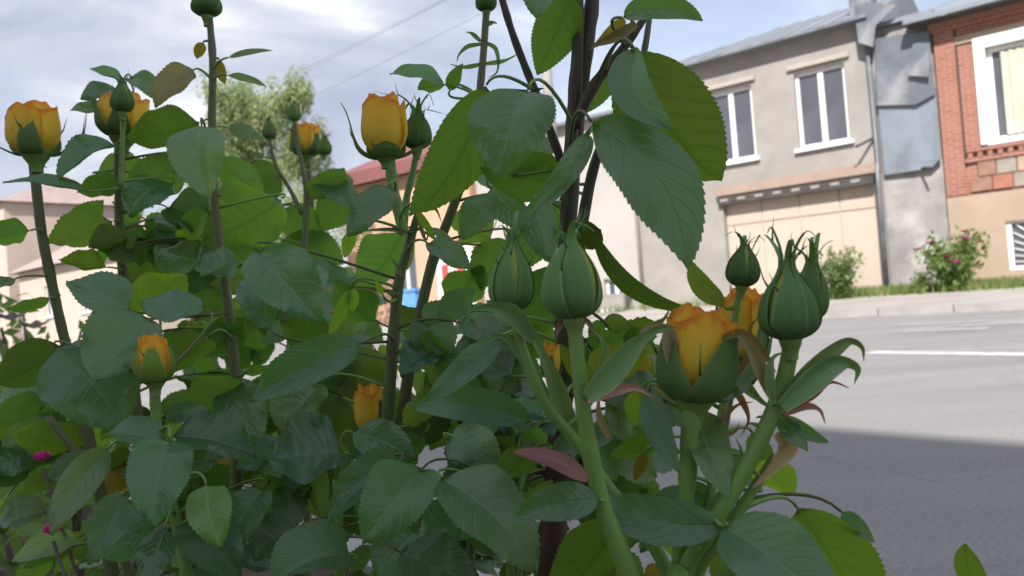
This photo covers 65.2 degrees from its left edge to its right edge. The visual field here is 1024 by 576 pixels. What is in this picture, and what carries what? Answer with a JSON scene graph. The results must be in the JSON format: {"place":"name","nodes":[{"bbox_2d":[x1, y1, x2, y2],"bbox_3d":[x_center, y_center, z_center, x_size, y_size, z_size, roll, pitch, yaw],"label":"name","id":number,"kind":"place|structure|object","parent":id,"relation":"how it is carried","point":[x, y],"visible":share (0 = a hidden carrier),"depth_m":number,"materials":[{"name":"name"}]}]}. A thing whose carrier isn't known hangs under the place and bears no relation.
{"place":"outdoors","nodes":[
{"label":"outdoors","id":0,"kind":"place"},
{"bbox_2d":[131,527,368,575],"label":"garden bed","id":1,"kind":"object","parent":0,"point":[318,572],"depth_m":1.77,"materials":[{"name":"soil"}]},
{"bbox_2d":[0,293,83,527],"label":"garden plant","id":2,"kind":"object","parent":1,"relation":"on","point":[11,316],"visible":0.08,"depth_m":2.12,"materials":[{"name":"green plant"}]},
{"bbox_2d":[42,523,66,575],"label":"garden flower","id":3,"kind":"object","parent":1,"relation":"on","point":[54,545],"visible":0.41,"depth_m":0.46,"materials":[{"name":"green plant"}]},
{"bbox_2d":[32,451,78,575],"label":"garden flower","id":4,"kind":"object","parent":1,"relation":"on","point":[42,456],"visible":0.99,"depth_m":0.49,"materials":[{"name":"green plant"}]},
{"bbox_2d":[0,440,114,555],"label":"garden plant","id":5,"kind":"object","parent":1,"relation":"on","point":[108,443],"visible":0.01,"depth_m":1.45,"materials":[{"name":"green plant"}]},
{"bbox_2d":[0,482,139,575],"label":"garden plant","id":6,"kind":"object","parent":1,"relation":"on","point":[12,541],"visible":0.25,"depth_m":0.89,"materials":[{"name":"green plant"}]},
{"bbox_2d":[0,385,140,567],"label":"garden plant","id":7,"kind":"object","parent":1,"relation":"on","point":[76,519],"visible":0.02,"depth_m":1.13,"materials":[{"name":"green plant"}]},
{"bbox_2d":[25,502,175,575],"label":"garden plant","id":8,"kind":"object","parent":1,"relation":"on","point":[135,570],"visible":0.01,"depth_m":1.33,"materials":[{"name":"green plant"}]},
{"bbox_2d":[0,0,286,575],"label":"rose bush","id":9,"kind":"object","parent":1,"relation":"on","point":[188,251],"visible":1,"depth_m":0.57,"materials":[{"name":"green plant"}]},
{"bbox_2d":[182,97,398,575],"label":"rose bush","id":10,"kind":"object","parent":1,"relation":"on","point":[333,192],"visible":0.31,"depth_m":0.93,"materials":[{"name":"green plant"}]},
{"bbox_2d":[235,0,569,575],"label":"rose bush","id":11,"kind":"object","parent":1,"relation":"on","point":[324,452],"visible":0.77,"depth_m":0.49,"materials":[{"name":"green plant"}]},
{"bbox_2d":[358,0,986,575],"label":"rose bush","id":12,"kind":"object","parent":1,"relation":"on","point":[658,140],"visible":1,"depth_m":0.34,"materials":[{"name":"plant"}]},
{"bbox_2d":[0,0,954,266],"label":"sky","id":13,"kind":"structure","parent":0,"point":[48,48],"materials":[{"name":"white"}]},
{"bbox_2d":[0,309,1023,575],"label":"road","id":14,"kind":"structure","parent":0,"point":[916,463],"depth_m":3.08,"materials":[{"name":"grey asphalt"}]},
{"bbox_2d":[92,492,533,575],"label":"garden kerb","id":15,"kind":"structure","parent":14,"relation":"on","point":[353,543],"depth_m":1.83,"materials":[{"name":"concrete"}]},
{"bbox_2d":[860,351,1023,355],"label":"lane line","id":16,"kind":"object","parent":14,"relation":"on","point":[955,353],"visible":1,"depth_m":5.96,"materials":[{"name":"paint"}]},
{"bbox_2d":[898,326,992,332],"bbox_3d":[4.473,0.429,8.262,0.814,0.001,0.456,-5,-1,38],"label":"crossing patch","id":17,"kind":"object","parent":14,"relation":"on","point":[948,329],"visible":1,"depth_m":8.24,"materials":[{"name":"paint"}]},
{"bbox_2d":[949,320,1023,326],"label":"crossing patch","id":18,"kind":"object","parent":14,"relation":"on","point":[991,323],"visible":1,"depth_m":8.59,"materials":[{"name":"paint"}]},
{"bbox_2d":[0,287,1023,355],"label":"pavement","id":19,"kind":"structure","parent":0,"point":[1000,299],"depth_m":13.08,"materials":[{"name":"grey concrete"}]},
{"bbox_2d":[0,176,142,347],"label":"tall cream house","id":20,"kind":"structure","parent":19,"relation":"on","point":[14,256],"depth_m":57.88,"materials":[{"name":"paint"}]},
{"bbox_2d":[6,219,262,344],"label":"mauve roofed house","id":21,"kind":"structure","parent":19,"relation":"on","point":[74,311],"depth_m":51.72,"materials":[{"name":"beige paint"}]},
{"bbox_2d":[44,286,53,317],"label":"window","id":22,"kind":"structure","parent":21,"relation":"in","point":[50,314],"depth_m":52.62,"materials":[{"name":"white plastic"}]},
{"bbox_2d":[79,306,90,313],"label":"window","id":23,"kind":"structure","parent":21,"relation":"in","point":[86,310],"depth_m":48.88,"materials":[{"name":"white plastic"}]},
{"bbox_2d":[139,208,161,229],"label":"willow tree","id":24,"kind":"object","parent":19,"relation":"on","point":[146,216],"visible":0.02,"depth_m":45.69,"materials":[{"name":"green plant"}]},
{"bbox_2d":[185,63,370,249],"bbox_3d":[-8.316,-2.898,27.340,5.846,9.280,5.814,-5,-1,10],"label":"willow tree","id":25,"kind":"object","parent":19,"relation":"on","point":[251,112],"visible":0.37,"depth_m":26.59,"materials":[{"name":"green plant"}]},
{"bbox_2d":[403,288,419,307],"bbox_3d":[-3.440,0.648,28.517,0.750,1.260,0.700,-5,-1,39],"label":"blue bin","id":26,"kind":"object","parent":19,"relation":"on","point":[410,297],"visible":0.39,"depth_m":28.21,"materials":[{"name":"paint"}]},
{"bbox_2d":[345,139,484,324],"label":"peach house","id":27,"kind":"structure","parent":19,"relation":"on","point":[365,176],"depth_m":30.56,"materials":[{"name":"paint"}]},
{"bbox_2d":[404,251,417,288],"bbox_3d":[-4.001,-0.746,30.785,1.030,1.830,0.077,-5,-1,39],"label":"window","id":28,"kind":"structure","parent":27,"relation":"in","point":[410,281],"depth_m":30.67,"materials":[{"name":"white plastic"}]},
{"bbox_2d":[437,265,456,299],"bbox_3d":[-2.189,0.239,27.598,0.800,2.050,0.200,-5,-1,39],"label":"striped post","id":29,"kind":"object","parent":19,"relation":"on","point":[443,271],"visible":0.24,"depth_m":27.67,"materials":[{"name":"paint"}]},
{"bbox_2d":[542,69,560,251],"bbox_3d":[0.844,-3.156,16.904,1.405,8.000,0.276,-4,-1,-44],"label":"utility pole","id":30,"kind":"object","parent":19,"relation":"on","point":[547,76],"depth_m":16.83,"materials":[{"name":"concrete"}]},
{"bbox_2d":[0,0,442,203],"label":"overhead wire","id":31,"kind":"object","parent":30,"relation":"attached to","point":[280,80],"visible":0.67,"depth_m":21.05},
{"bbox_2d":[3,0,444,206],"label":"overhead wire","id":32,"kind":"object","parent":30,"relation":"attached to","point":[282,83],"visible":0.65,"depth_m":22.16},
{"bbox_2d":[18,0,507,217],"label":"overhead wire","id":33,"kind":"object","parent":30,"relation":"attached to","point":[331,87],"visible":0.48,"depth_m":21.55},
{"bbox_2d":[476,109,643,311],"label":"pale house","id":34,"kind":"structure","parent":19,"relation":"on","point":[613,217],"depth_m":24.80,"materials":[{"name":"paint"}]},
{"bbox_2d":[601,279,625,311],"bbox_3d":[3.210,0.216,24.808,0.950,1.040,0.390,-5,-1,39],"label":"window","id":35,"kind":"structure","parent":34,"relation":"in","point":[611,288],"depth_m":25.06,"materials":[{"name":"white plastic"}]},
{"bbox_2d":[638,0,918,308],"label":"grey house","id":36,"kind":"structure","parent":19,"relation":"on","point":[796,101],"depth_m":21.15,"materials":[{"name":"paint"}]},
{"bbox_2d":[707,75,760,165],"bbox_3d":[6.087,-4.563,22.156,1.560,2.290,0.310,-5,-1,39],"label":"window","id":37,"kind":"structure","parent":36,"relation":"in","point":[736,108],"depth_m":22.12,"materials":[{"name":"white plastic"}]},
{"bbox_2d":[726,177,889,293],"bbox_3d":[7.750,-1.142,21.214,4.170,3.000,0.130,-5,-1,39],"label":"garage door","id":38,"kind":"structure","parent":36,"relation":"in","point":[850,216],"depth_m":20.88,"materials":[{"name":"paint"}]},
{"bbox_2d":[786,51,854,152],"bbox_3d":[7.970,-4.736,20.599,1.560,2.290,0.310,-5,-1,39],"label":"window","id":39,"kind":"structure","parent":36,"relation":"in","point":[821,93],"depth_m":20.64,"materials":[{"name":"white plastic"}]},
{"bbox_2d":[819,242,866,298],"bbox_3d":[7.512,-0.390,18.292,1.339,1.484,1.114,-5,-1,0],"label":"shrub","id":40,"kind":"object","parent":19,"relation":"on","point":[839,281],"visible":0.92,"depth_m":18.15,"materials":[{"name":"green plant"}]},
{"bbox_2d":[854,2,950,286],"bbox_3d":[10.636,-3.492,20.514,1.645,7.250,4.047,-5,-1,43],"label":"concrete annex","id":41,"kind":"object","parent":19,"relation":"on","point":[910,135],"visible":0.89,"depth_m":19.28,"materials":[{"name":"grey concrete"}]},
{"bbox_2d":[909,271,935,293],"bbox_3d":[9.175,-0.130,17.989,0.533,0.598,0.630,-5,-1,0],"label":"shrub","id":42,"kind":"object","parent":19,"relation":"on","point":[922,279],"visible":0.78,"depth_m":17.85,"materials":[{"name":"green plant"}]},
{"bbox_2d":[913,225,994,292],"bbox_3d":[9.655,-0.592,17.314,1.540,1.571,1.367,-5,-1,0],"label":"shrub","id":43,"kind":"object","parent":19,"relation":"on","point":[949,266],"visible":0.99,"depth_m":17.20,"materials":[{"name":"green plant"}]},
{"bbox_2d":[902,0,1023,282],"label":"brick house","id":44,"kind":"structure","parent":19,"relation":"on","point":[979,53],"depth_m":18.25,"materials":[{"name":"red brick"}]},
{"bbox_2d":[972,27,1023,145],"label":"window","id":45,"kind":"structure","parent":44,"relation":"in","point":[1005,63],"depth_m":18.14,"materials":[{"name":"white plastic"}]},
{"bbox_2d":[1006,220,1023,269],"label":"basement window","id":46,"kind":"structure","parent":44,"relation":"in","point":[1015,229],"depth_m":18.04,"materials":[{"name":"white plastic"}]},
{"bbox_2d":[595,274,1023,312],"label":"grass","id":47,"kind":"structure","parent":0,"point":[995,283],"depth_m":17.93,"materials":[{"name":"green plant"}]}
]}

